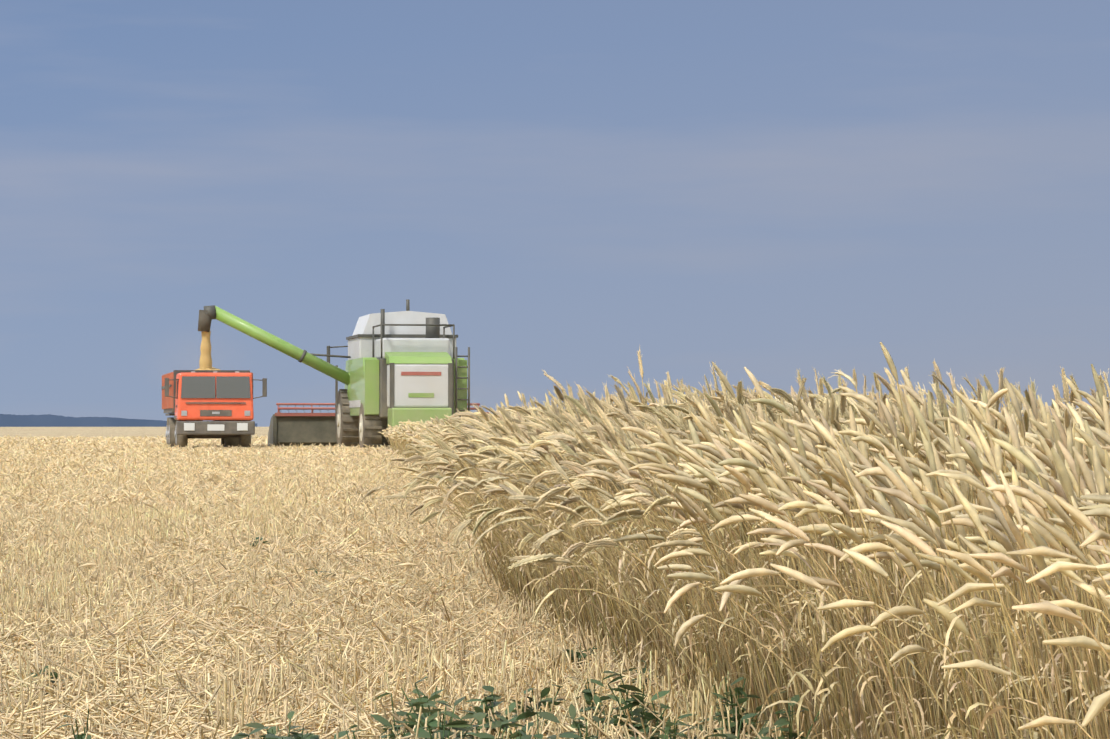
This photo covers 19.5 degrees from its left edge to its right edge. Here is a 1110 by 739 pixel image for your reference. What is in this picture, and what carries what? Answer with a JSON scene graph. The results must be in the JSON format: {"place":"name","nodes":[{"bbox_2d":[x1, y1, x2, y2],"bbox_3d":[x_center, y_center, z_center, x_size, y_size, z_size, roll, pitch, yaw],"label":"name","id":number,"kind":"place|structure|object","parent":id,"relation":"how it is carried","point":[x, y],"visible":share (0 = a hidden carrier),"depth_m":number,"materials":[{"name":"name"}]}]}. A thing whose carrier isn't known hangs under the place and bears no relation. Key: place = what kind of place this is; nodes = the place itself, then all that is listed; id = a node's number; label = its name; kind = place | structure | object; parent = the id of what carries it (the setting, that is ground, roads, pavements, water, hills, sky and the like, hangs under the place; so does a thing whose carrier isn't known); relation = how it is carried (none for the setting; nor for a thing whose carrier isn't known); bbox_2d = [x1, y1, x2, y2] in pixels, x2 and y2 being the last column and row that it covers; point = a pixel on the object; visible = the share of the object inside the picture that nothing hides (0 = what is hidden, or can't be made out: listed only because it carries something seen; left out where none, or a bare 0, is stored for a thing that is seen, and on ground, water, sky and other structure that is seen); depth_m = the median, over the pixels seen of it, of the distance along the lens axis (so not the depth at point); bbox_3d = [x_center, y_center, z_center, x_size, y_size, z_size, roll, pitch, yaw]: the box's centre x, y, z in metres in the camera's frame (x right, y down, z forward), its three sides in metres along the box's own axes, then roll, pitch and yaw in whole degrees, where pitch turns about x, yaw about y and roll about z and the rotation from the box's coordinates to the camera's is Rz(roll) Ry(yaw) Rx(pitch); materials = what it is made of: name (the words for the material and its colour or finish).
{"place":"outdoors","nodes":[
{"label":"outdoors","id":0,"kind":"place"},
{"bbox_2d":[0,427,1109,738],"bbox_3d":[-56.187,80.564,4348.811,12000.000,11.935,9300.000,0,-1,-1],"label":"field ground","id":1,"kind":"structure","parent":0,"point":[90,431],"depth_m":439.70,"materials":[{"name":"plant"}]},
{"bbox_2d":[0,414,256,426],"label":"distant hills","id":2,"kind":"structure","parent":1,"relation":"on","point":[32,420],"depth_m":3792.41,"materials":[{"name":"blue"}]},
{"bbox_2d":[161,370,266,448],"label":"grain truck","id":3,"kind":"object","parent":1,"relation":"on","point":[192,400],"visible":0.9,"depth_m":103.01,"materials":[{"name":"red metal"}]},
{"bbox_2d":[196,367,219,369],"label":"grain heap","id":4,"kind":"object","parent":3,"relation":"on","point":[213,368],"depth_m":106.42,"materials":[{"name":"beige food"}]},
{"bbox_2d":[198,299,488,448],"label":"combine harvester","id":5,"kind":"object","parent":1,"relation":"on","point":[386,335],"visible":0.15,"depth_m":104.23,"materials":[{"name":"metal"}]},
{"bbox_2d":[199,331,211,369],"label":"grain stream","id":6,"kind":"structure","parent":5,"relation":"attached to","point":[206,356],"depth_m":106.26,"materials":[{"name":"beige food"}]},
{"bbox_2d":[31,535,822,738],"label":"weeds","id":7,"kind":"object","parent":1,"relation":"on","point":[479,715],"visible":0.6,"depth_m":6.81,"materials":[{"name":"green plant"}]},
{"bbox_2d":[362,342,1109,738],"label":"standing wheat","id":8,"kind":"object","parent":1,"relation":"on","point":[842,550],"visible":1,"depth_m":6.83,"materials":[{"name":"plant"}]},
{"bbox_2d":[0,0,1109,443],"label":"sky","id":9,"kind":"structure","parent":0,"point":[773,189],"materials":[{"name":"blue"}]}
]}

